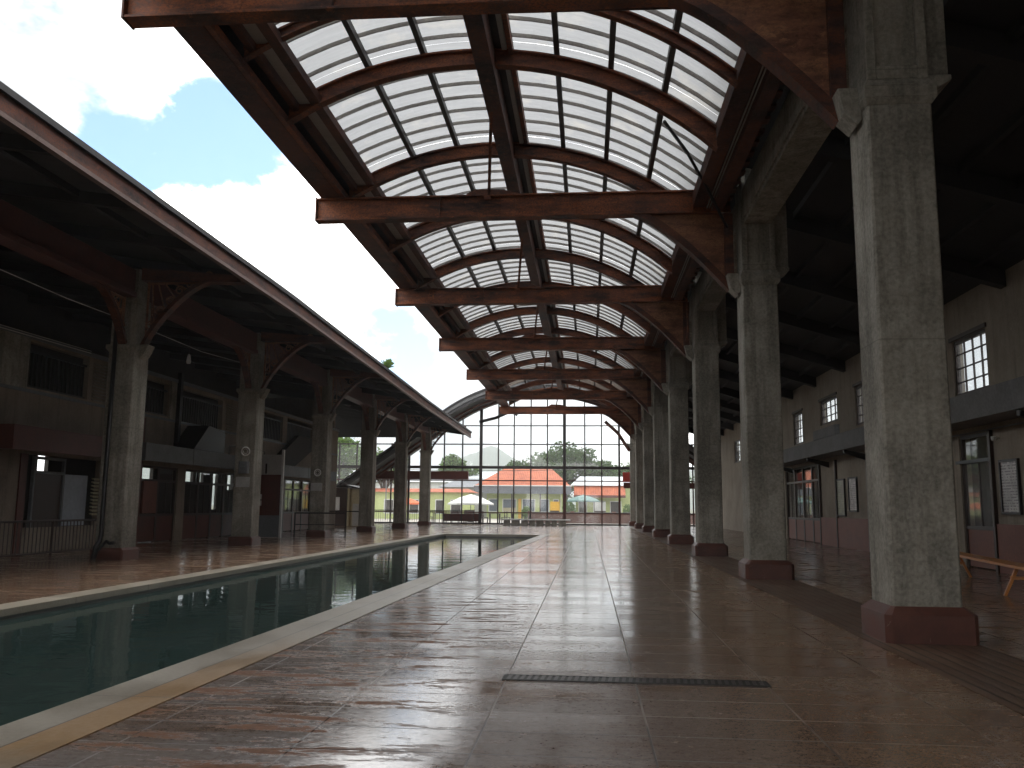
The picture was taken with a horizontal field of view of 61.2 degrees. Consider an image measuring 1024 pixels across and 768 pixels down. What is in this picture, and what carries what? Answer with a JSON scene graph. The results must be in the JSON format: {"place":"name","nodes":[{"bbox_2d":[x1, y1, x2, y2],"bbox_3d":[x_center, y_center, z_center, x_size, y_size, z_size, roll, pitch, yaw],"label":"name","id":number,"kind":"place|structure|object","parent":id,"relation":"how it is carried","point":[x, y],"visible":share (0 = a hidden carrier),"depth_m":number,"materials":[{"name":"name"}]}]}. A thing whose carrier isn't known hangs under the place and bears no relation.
{"place":"outdoors","nodes":[
{"label":"outdoors","id":0,"kind":"place"},
{"bbox_2d":[0,523,489,603],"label":"pool deck","id":1,"kind":"structure","parent":0,"point":[25,577],"depth_m":19.81,"materials":[{"name":"tile"}]},
{"bbox_2d":[0,519,95,556],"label":"railing","id":2,"kind":"object","parent":1,"relation":"on","point":[50,552],"visible":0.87,"depth_m":20.75,"materials":[{"name":"black metal"}]},
{"bbox_2d":[89,268,244,559],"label":"concrete column","id":3,"kind":"structure","parent":1,"relation":"on","point":[136,324],"depth_m":20.03,"materials":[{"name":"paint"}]},
{"bbox_2d":[90,298,120,560],"bbox_3d":[-9.243,0.966,19.701,0.112,6.007,0.311,-1,-8,13],"label":"drainpipe","id":4,"kind":"object","parent":3,"relation":"attached to","point":[106,458],"visible":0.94,"depth_m":19.70,"materials":[{"name":"black metal"}]},
{"bbox_2d":[0,269,237,361],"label":"wire","id":5,"kind":"object","parent":3,"relation":"attached to","point":[102,311],"visible":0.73,"depth_m":18.87,"materials":[{"name":"white paint"}]},
{"bbox_2d":[0,199,428,432],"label":"roof girder","id":6,"kind":"object","parent":3,"relation":"on","point":[22,232],"visible":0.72,"depth_m":19.84,"materials":[{"name":"red paint"}]},
{"bbox_2d":[258,450,284,537],"bbox_3d":[-9.721,4.393,34.677,1.760,3.400,2.050,0,-8,5],"label":"booth","id":7,"kind":"object","parent":1,"relation":"on","point":[271,497],"visible":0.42,"depth_m":33.66,"materials":[{"name":"grey paint"}]},
{"bbox_2d":[228,332,333,545],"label":"concrete column","id":8,"kind":"structure","parent":1,"relation":"on","point":[253,391],"depth_m":27.48,"materials":[{"name":"concrete"}]},
{"bbox_2d":[236,477,249,486],"bbox_3d":[-8.456,3.077,27.159,0.440,0.320,0.021,0,-8,5],"label":"plate","id":9,"kind":"object","parent":8,"relation":"attached to","point":[242,481],"visible":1,"depth_m":27.15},
{"bbox_2d":[238,461,249,473],"bbox_3d":[-8.423,2.621,27.149,0.330,0.380,0.162,0,-8,5],"label":"meter box","id":10,"kind":"object","parent":8,"relation":"attached to","point":[243,467],"visible":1,"depth_m":27.10,"materials":[{"name":"grey paint"}]},
{"bbox_2d":[293,512,345,537],"bbox_3d":[-7.565,5.554,34.094,2.028,0.977,0.060,1,-8,-4],"label":"railing","id":11,"kind":"object","parent":1,"relation":"on","point":[295,513],"visible":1,"depth_m":34.11,"materials":[{"name":"black metal"}]},
{"bbox_2d":[306,369,382,536],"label":"concrete column","id":12,"kind":"structure","parent":1,"relation":"on","point":[323,416],"depth_m":34.93,"materials":[{"name":"concrete"}]},
{"bbox_2d":[311,483,321,490],"bbox_3d":[-7.829,4.121,34.631,0.460,0.320,0.021,0,-8,5],"label":"plate","id":13,"kind":"object","parent":12,"relation":"attached to","point":[316,486],"visible":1,"depth_m":34.62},
{"bbox_2d":[356,394,413,531],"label":"concrete column","id":14,"kind":"structure","parent":1,"relation":"on","point":[369,431],"depth_m":42.34,"materials":[{"name":"concrete"}]},
{"bbox_2d":[391,413,431,527],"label":"concrete column","id":15,"kind":"structure","parent":1,"relation":"on","point":[402,443],"depth_m":49.78,"materials":[{"name":"concrete"}]},
{"bbox_2d":[374,510,473,524],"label":"railing","id":16,"kind":"object","parent":1,"relation":"on","point":[432,516],"visible":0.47,"depth_m":60.70,"materials":[{"name":"black metal"}]},
{"bbox_2d":[417,425,465,524],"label":"concrete column","id":17,"kind":"structure","parent":1,"relation":"on","point":[426,451],"depth_m":57.25,"materials":[{"name":"concrete"}]},
{"bbox_2d":[0,537,530,636],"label":"water","id":18,"kind":"structure","parent":0,"point":[345,579],"depth_m":15.29,"materials":[{"name":"liquid"}]},
{"bbox_2d":[335,485,359,525],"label":"kiosk","id":19,"kind":"object","parent":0,"point":[347,497],"visible":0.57,"depth_m":52.56,"materials":[{"name":"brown wood"}]},
{"bbox_2d":[352,504,358,525],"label":"door","id":20,"kind":"structure","parent":19,"relation":"in","point":[355,515],"depth_m":52.45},
{"bbox_2d":[142,446,694,508],"bbox_3d":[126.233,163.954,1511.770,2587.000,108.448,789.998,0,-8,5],"label":"hills","id":21,"kind":"structure","parent":0,"point":[490,455],"depth_m":1377.50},
{"bbox_2d":[469,472,496,478],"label":"pale warehouse","id":22,"kind":"structure","parent":0,"point":[485,475],"depth_m":121.25,"materials":[{"name":"white paint"}]},
{"bbox_2d":[358,468,628,470],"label":"overhead wire","id":23,"kind":"object","parent":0,"point":[525,470],"visible":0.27,"depth_m":89.52,"materials":[{"name":"black metal"}]},
{"bbox_2d":[0,0,988,494],"label":"sky","id":24,"kind":"structure","parent":0,"point":[143,99],"materials":[{"name":"white"}]},
{"bbox_2d":[15,524,1023,767],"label":"floor","id":25,"kind":"structure","parent":0,"point":[415,680],"depth_m":6.18,"materials":[{"name":"tile"}]},
{"bbox_2d":[0,536,532,725],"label":"pool basin","id":26,"kind":"object","parent":25,"relation":"in","point":[45,664],"visible":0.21,"depth_m":12.31,"materials":[{"name":"tile"}]},
{"bbox_2d":[0,533,547,767],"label":"pool kerb","id":27,"kind":"structure","parent":26,"relation":"on","point":[30,738],"depth_m":7.18,"materials":[{"name":"stone"}]},
{"bbox_2d":[501,519,569,525],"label":"stone bench","id":28,"kind":"object","parent":25,"relation":"on","point":[524,522],"visible":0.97,"depth_m":58.03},
{"bbox_2d":[337,400,739,526],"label":"glazed end wall","id":29,"kind":"structure","parent":25,"relation":"on","point":[477,517],"depth_m":62.32,"materials":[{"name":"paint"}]},
{"bbox_2d":[336,380,693,488],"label":"end vault","id":30,"kind":"object","parent":29,"relation":"attached to","point":[468,406],"visible":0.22,"depth_m":59.44,"materials":[{"name":"grey concrete"}]},
{"bbox_2d":[376,471,468,479],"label":"fascia box","id":31,"kind":"object","parent":30,"relation":"attached to","point":[451,475],"visible":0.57,"depth_m":62.11,"materials":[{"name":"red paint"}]},
{"bbox_2d":[604,421,630,451],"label":"curved strut","id":32,"kind":"object","parent":30,"relation":"attached to","point":[609,425],"visible":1,"depth_m":60.25,"materials":[{"name":"metal"}]},
{"bbox_2d":[502,674,771,686],"bbox_3d":[0.903,2.204,6.400,1.950,0.028,0.200,0,-8,5],"label":"drain grate","id":33,"kind":"object","parent":25,"relation":"in","point":[640,680],"visible":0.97,"depth_m":6.38,"materials":[{"name":"black metal"}]},
{"bbox_2d":[628,526,1023,714],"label":"floor strip","id":34,"kind":"object","parent":25,"relation":"on","point":[994,675],"visible":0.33,"depth_m":7.92,"materials":[{"name":"tile"}]},
{"bbox_2d":[627,430,635,525],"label":"concrete column","id":35,"kind":"structure","parent":34,"relation":"on","point":[632,521],"depth_m":60.53,"materials":[{"name":"paint"}]},
{"bbox_2d":[631,419,643,528],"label":"concrete column","id":36,"kind":"structure","parent":34,"relation":"on","point":[637,437],"depth_m":53.18,"materials":[{"name":"paint"}]},
{"bbox_2d":[499,400,633,438],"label":"cross beam","id":37,"kind":"structure","parent":36,"relation":"on","point":[622,420],"depth_m":54.48,"materials":[{"name":"wood"}]},
{"bbox_2d":[638,405,653,531],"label":"concrete column","id":38,"kind":"structure","parent":34,"relation":"on","point":[646,426],"depth_m":45.79,"materials":[{"name":"paint"}]},
{"bbox_2d":[485,380,640,427],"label":"cross beam","id":39,"kind":"structure","parent":38,"relation":"on","point":[630,407],"depth_m":47.09,"materials":[{"name":"wood"}]},
{"bbox_2d":[648,382,669,536],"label":"concrete column","id":40,"kind":"structure","parent":34,"relation":"on","point":[658,411],"depth_m":38.41,"materials":[{"name":"paint"}]},
{"bbox_2d":[466,351,650,413],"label":"cross beam","id":41,"kind":"structure","parent":40,"relation":"on","point":[637,389],"depth_m":39.68,"materials":[{"name":"wood"}]},
{"bbox_2d":[654,343,667,385],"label":"concrete lintel","id":42,"kind":"structure","parent":40,"relation":"attached to","point":[666,348],"depth_m":33.24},
{"bbox_2d":[662,340,693,544],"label":"concrete column","id":43,"kind":"structure","parent":34,"relation":"on","point":[676,387],"depth_m":31.03,"materials":[{"name":"paint"}]},
{"bbox_2d":[439,305,665,391],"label":"cross beam","id":44,"kind":"structure","parent":43,"relation":"on","point":[649,362],"depth_m":32.27,"materials":[{"name":"wood"}]},
{"bbox_2d":[670,296,691,356],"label":"concrete lintel","id":45,"kind":"structure","parent":43,"relation":"attached to","point":[675,351],"depth_m":28.73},
{"bbox_2d":[684,271,727,556],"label":"concrete column","id":46,"kind":"structure","parent":34,"relation":"on","point":[709,339],"depth_m":23.65,"materials":[{"name":"paint"}]},
{"bbox_2d":[395,239,689,356],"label":"cross beam","id":47,"kind":"structure","parent":46,"relation":"on","point":[666,317],"depth_m":24.88,"materials":[{"name":"wood"}]},
{"bbox_2d":[695,205,736,310],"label":"concrete lintel","id":48,"kind":"structure","parent":46,"relation":"attached to","point":[710,292],"depth_m":22.30,"materials":[{"name":"concrete"}]},
{"bbox_2d":[726,168,794,579],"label":"concrete column","id":49,"kind":"structure","parent":34,"relation":"on","point":[762,265],"depth_m":16.26,"materials":[{"name":"paint"}]},
{"bbox_2d":[315,112,733,292],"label":"cross beam","id":50,"kind":"structure","parent":49,"relation":"on","point":[702,237],"depth_m":17.48,"materials":[{"name":"wood"}]},
{"bbox_2d":[832,0,979,645],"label":"concrete column","id":51,"kind":"structure","parent":34,"relation":"on","point":[899,78],"depth_m":8.85,"materials":[{"name":"paint"}]},
{"bbox_2d":[121,0,846,128],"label":"cross beam","id":52,"kind":"structure","parent":51,"relation":"on","point":[797,47],"depth_m":9.91,"materials":[{"name":"wood"}]},
{"bbox_2d":[174,9,783,411],"bbox_3d":[0.932,-3.177,25.415,8.450,2.043,60.600,0,-8,5],"label":"glass canopy","id":53,"kind":"object","parent":52,"relation":"on","point":[344,131],"visible":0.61,"depth_m":16.38,"materials":[{"name":"glass"}]},
{"bbox_2d":[504,7,670,13],"bbox_3d":[-0.178,-4.564,10.481,7.651,0.285,0.160,0,-8,5],"label":"service pipe","id":54,"kind":"object","parent":53,"relation":"attached to","point":[652,8],"visible":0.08,"depth_m":10.34,"materials":[{"name":"metal"}]},
{"bbox_2d":[663,120,727,227],"bbox_3d":[3.417,-3.271,15.654,0.120,1.488,4.081,-4,-9,29],"label":"cable","id":55,"kind":"object","parent":53,"relation":"hanging from","point":[674,135],"visible":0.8,"depth_m":15.50,"materials":[{"name":"black metal"}]},
{"bbox_2d":[741,0,849,223],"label":"concrete lintel","id":56,"kind":"structure","parent":51,"relation":"attached to","point":[801,129],"depth_m":13.85,"materials":[{"name":"concrete"}]},
{"bbox_2d":[721,260,1023,575],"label":"side building","id":57,"kind":"structure","parent":25,"relation":"on","point":[822,457],"depth_m":20.63,"materials":[{"name":"paint"}]},
{"bbox_2d":[735,439,739,462],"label":"window","id":58,"kind":"structure","parent":57,"relation":"in","point":[737,445],"depth_m":50.54,"materials":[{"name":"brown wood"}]},
{"bbox_2d":[786,468,795,538],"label":"door","id":59,"kind":"structure","parent":57,"relation":"in","point":[791,520],"depth_m":37.06,"materials":[{"name":"brown wood"}]},
{"bbox_2d":[794,411,802,444],"bbox_3d":[11.844,1.826,35.504,0.100,1.300,1.600,0,-8,5],"label":"window","id":60,"kind":"structure","parent":57,"relation":"in","point":[796,422],"depth_m":35.92,"materials":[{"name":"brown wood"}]},
{"bbox_2d":[794,467,804,540],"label":"door","id":61,"kind":"structure","parent":57,"relation":"in","point":[800,534],"depth_m":35.64,"materials":[{"name":"brown wood"}]},
{"bbox_2d":[802,465,813,541],"bbox_3d":[11.714,4.720,34.127,0.090,2.980,1.425,0,-8,5],"label":"door","id":62,"kind":"structure","parent":57,"relation":"in","point":[808,522],"depth_m":34.27,"materials":[{"name":"brown wood"}]},
{"bbox_2d":[811,464,820,542],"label":"door","id":63,"kind":"structure","parent":57,"relation":"in","point":[816,521],"depth_m":33.11,"materials":[{"name":"brown wood"}]},
{"bbox_2d":[821,396,836,424],"bbox_3d":[11.452,0.964,31.048,0.100,0.890,2.200,0,-8,5],"label":"window","id":64,"kind":"structure","parent":57,"relation":"in","point":[832,398],"depth_m":31.45,"materials":[{"name":"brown wood"}]},
{"bbox_2d":[836,479,846,515],"bbox_3d":[11.187,3.861,29.416,0.058,1.250,0.950,0,-8,5],"label":"framed poster","id":65,"kind":"object","parent":57,"relation":"attached to","point":[841,497],"visible":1,"depth_m":29.34,"materials":[{"name":"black paper"}]},
{"bbox_2d":[664,0,1023,435],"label":"side hall roof","id":66,"kind":"structure","parent":57,"relation":"on","point":[977,106],"depth_m":16.34,"materials":[{"name":"wood"}]},
{"bbox_2d":[847,477,858,511],"bbox_3d":[11.069,3.584,28.072,0.058,1.120,0.900,0,-8,5],"label":"framed poster","id":67,"kind":"object","parent":57,"relation":"attached to","point":[853,500],"visible":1,"depth_m":28.02,"materials":[{"name":"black paper"}]},
{"bbox_2d":[856,385,863,424],"bbox_3d":[11.107,0.606,27.124,0.100,1.250,1.600,0,-8,5],"label":"window","id":68,"kind":"structure","parent":57,"relation":"in","point":[859,387],"depth_m":27.81,"materials":[{"name":"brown wood"}]},
{"bbox_2d":[954,328,988,395],"bbox_3d":[10.442,-0.458,19.552,0.100,1.320,1.750,0,-8,5],"label":"window","id":69,"kind":"structure","parent":57,"relation":"in","point":[957,354],"depth_m":19.89,"materials":[{"name":"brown wood"}]},
{"bbox_2d":[960,432,995,569],"bbox_3d":[10.396,2.585,19.148,0.090,2.980,1.600,0,-8,5],"label":"door","id":70,"kind":"structure","parent":57,"relation":"in","point":[980,539],"depth_m":19.34,"materials":[{"name":"brown wood"}]},
{"bbox_2d":[998,458,1023,514],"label":"framed poster","id":71,"kind":"object","parent":57,"relation":"attached to","point":[1010,487],"visible":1,"depth_m":17.60,"materials":[{"name":"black paper"}]},
{"bbox_2d":[959,552,1023,595],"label":"wooden bench","id":72,"kind":"object","parent":25,"relation":"on","point":[1016,566],"visible":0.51,"depth_m":13.84,"materials":[{"name":"orange wood"}]},
{"bbox_2d":[374,518,691,524],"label":"patio","id":73,"kind":"structure","parent":0,"point":[437,520],"depth_m":73.53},
{"bbox_2d":[448,494,493,521],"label":"parasol","id":74,"kind":"object","parent":73,"relation":"on","point":[470,499],"visible":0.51,"depth_m":69.36,"materials":[{"name":"fabric"}]},
{"bbox_2d":[567,494,599,511],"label":"parasol","id":75,"kind":"object","parent":73,"relation":"on","point":[581,499],"visible":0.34,"depth_m":74.70,"materials":[{"name":"teal fabric"}]},
{"bbox_2d":[550,502,558,511],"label":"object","id":76,"kind":"object","parent":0,"point":[554,506],"visible":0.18,"depth_m":77.86,"materials":[{"name":"yellow wood"}]},
{"bbox_2d":[571,477,629,512],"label":"long low building","id":77,"kind":"structure","parent":0,"point":[609,493],"depth_m":99.01,"materials":[{"name":"orange tile"}]},
{"bbox_2d":[610,501,618,511],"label":"window","id":78,"kind":"structure","parent":77,"relation":"in","point":[613,504],"depth_m":98.96,"materials":[{"name":"glass"}]},
{"bbox_2d":[595,502,605,511],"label":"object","id":79,"kind":"object","parent":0,"point":[597,506],"visible":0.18,"depth_m":78.50,"materials":[{"name":"white wood"}]},
{"bbox_2d":[528,511,694,524],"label":"brick wall","id":80,"kind":"structure","parent":0,"point":[596,518],"depth_m":68.90,"materials":[{"name":"red brick"}]},
{"label":"ground","id":81,"kind":"structure","parent":0,"visible":0},
{"bbox_2d":[0,285,338,554],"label":"pavilion building","id":82,"kind":"structure","parent":81,"relation":"on","point":[52,402],"depth_m":28.99,"materials":[{"name":"beige paint"}]},
{"bbox_2d":[0,324,91,353],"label":"wire","id":83,"kind":"object","parent":82,"relation":"attached to","point":[44,339],"visible":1,"depth_m":22.38,"materials":[{"name":"white paint"}]},
{"bbox_2d":[31,473,61,527],"bbox_3d":[-12.416,3.101,23.022,0.030,1.400,1.230,0,-8,5],"label":"door","id":84,"kind":"structure","parent":82,"relation":"in","point":[47,487],"depth_m":23.04,"materials":[{"name":"brown wood"}]},
{"bbox_2d":[138,465,158,541],"bbox_3d":[-11.967,3.924,28.300,0.090,2.500,1.250,0,-8,5],"label":"door","id":85,"kind":"structure","parent":82,"relation":"in","point":[146,531],"depth_m":28.37,"materials":[{"name":"brown wood"}]},
{"bbox_2d":[154,467,176,541],"bbox_3d":[-11.859,4.100,29.533,0.090,2.500,1.250,0,-8,5],"label":"door","id":86,"kind":"structure","parent":82,"relation":"in","point":[164,522],"depth_m":29.56,"materials":[{"name":"brown wood"}]},
{"bbox_2d":[182,469,198,538],"bbox_3d":[-11.698,4.360,31.357,0.090,2.500,1.150,0,-8,5],"label":"door","id":87,"kind":"structure","parent":82,"relation":"in","point":[189,519],"depth_m":31.43,"materials":[{"name":"brown wood"}]},
{"bbox_2d":[174,426,224,453],"bbox_3d":[-11.147,1.952,30.866,0.800,0.900,2.500,0,-8,5],"label":"awning hood","id":88,"kind":"object","parent":82,"relation":"on","point":[208,438],"visible":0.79,"depth_m":30.54,"materials":[{"name":"black metal"}]},
{"bbox_2d":[195,470,212,538],"bbox_3d":[-11.598,4.521,32.492,0.090,2.500,1.150,0,-8,5],"label":"door","id":89,"kind":"structure","parent":82,"relation":"in","point":[203,519],"depth_m":32.55,"materials":[{"name":"brown wood"}]},
{"bbox_2d":[209,472,224,537],"bbox_3d":[-11.499,4.683,33.626,0.090,2.500,1.150,0,-8,5],"label":"door","id":90,"kind":"structure","parent":82,"relation":"in","point":[215,529],"depth_m":33.68,"materials":[{"name":"grey wood"}]},
{"bbox_2d":[222,473,233,535],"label":"door","id":91,"kind":"structure","parent":82,"relation":"in","point":[227,517],"depth_m":34.63,"materials":[{"name":"grey wood"}]},
{"bbox_2d":[0,81,471,437],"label":"pavilion roof","id":92,"kind":"structure","parent":82,"relation":"on","point":[55,174],"depth_m":20.75,"materials":[{"name":"wood"}]},
{"bbox_2d":[282,478,293,531],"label":"door","id":93,"kind":"structure","parent":82,"relation":"in","point":[287,516],"depth_m":41.68,"materials":[{"name":"grey wood"}]},
{"bbox_2d":[277,436,311,465],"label":"stair side","id":94,"kind":"object","parent":82,"relation":"attached to","point":[297,449],"visible":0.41,"depth_m":41.73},
{"bbox_2d":[292,479,302,529],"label":"door","id":95,"kind":"structure","parent":82,"relation":"in","point":[298,516],"depth_m":43.05,"materials":[{"name":"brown wood"}]},
{"bbox_2d":[301,480,309,529],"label":"door","id":96,"kind":"structure","parent":82,"relation":"in","point":[304,517],"depth_m":44.19,"materials":[{"name":"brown wood"}]},
{"bbox_2d":[336,437,381,483],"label":"tree","id":97,"kind":"object","parent":81,"relation":"on","point":[348,455],"visible":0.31,"depth_m":93.25,"materials":[{"name":"green plant"}]},
{"bbox_2d":[376,450,393,487],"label":"tree","id":98,"kind":"object","parent":81,"relation":"on","point":[383,482],"visible":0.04,"depth_m":88.79,"materials":[{"name":"green plant"}]},
{"bbox_2d":[349,474,451,488],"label":"white shed","id":99,"kind":"structure","parent":81,"relation":"on","point":[434,484],"depth_m":111.24,"materials":[{"name":"paint"}]},
{"bbox_2d":[374,488,477,518],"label":"building","id":100,"kind":"structure","parent":81,"relation":"on","point":[436,499],"depth_m":84.83,"materials":[{"name":"paint"}]},
{"bbox_2d":[384,499,393,512],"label":"window","id":101,"kind":"structure","parent":100,"relation":"in","point":[387,500],"depth_m":85.02,"materials":[{"name":"glass"}]},
{"bbox_2d":[435,499,442,513],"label":"window","id":102,"kind":"structure","parent":100,"relation":"in","point":[438,502],"depth_m":84.60,"materials":[{"name":"glass"}]},
{"bbox_2d":[438,453,478,475],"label":"tree","id":103,"kind":"object","parent":81,"relation":"on","point":[452,460],"visible":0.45,"depth_m":121.09,"materials":[{"name":"green plant"}]},
{"bbox_2d":[439,478,486,517],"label":"grey roofed house","id":104,"kind":"structure","parent":81,"relation":"on","point":[457,485],"depth_m":93.73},
{"bbox_2d":[499,459,532,469],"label":"tree","id":105,"kind":"object","parent":81,"relation":"on","point":[519,463],"visible":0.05,"depth_m":132.61,"materials":[{"name":"green plant"}]},
{"bbox_2d":[474,469,572,518],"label":"tile roofed house","id":106,"kind":"structure","parent":81,"relation":"on","point":[538,495],"depth_m":92.08,"materials":[{"name":"tile"}]},
{"bbox_2d":[488,499,496,511],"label":"window","id":107,"kind":"structure","parent":106,"relation":"in","point":[491,508],"depth_m":92.37,"materials":[{"name":"glass"}]},
{"bbox_2d":[502,499,516,511],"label":"window","id":108,"kind":"structure","parent":106,"relation":"in","point":[506,503],"depth_m":92.28,"materials":[{"name":"glass"}]},
{"bbox_2d":[522,499,534,511],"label":"window","id":109,"kind":"structure","parent":106,"relation":"in","point":[525,502],"depth_m":92.10,"materials":[{"name":"glass"}]},
{"bbox_2d":[541,499,548,511],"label":"window","id":110,"kind":"structure","parent":106,"relation":"in","point":[543,501],"depth_m":91.92,"materials":[{"name":"glass"}]},
{"bbox_2d":[524,441,607,497],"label":"tree","id":111,"kind":"object","parent":81,"relation":"on","point":[574,456],"visible":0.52,"depth_m":128.36,"materials":[{"name":"green plant"}]},
{"bbox_2d":[573,459,628,478],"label":"tree","id":112,"kind":"object","parent":81,"relation":"on","point":[611,473],"visible":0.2,"depth_m":130.98,"materials":[{"name":"green plant"}]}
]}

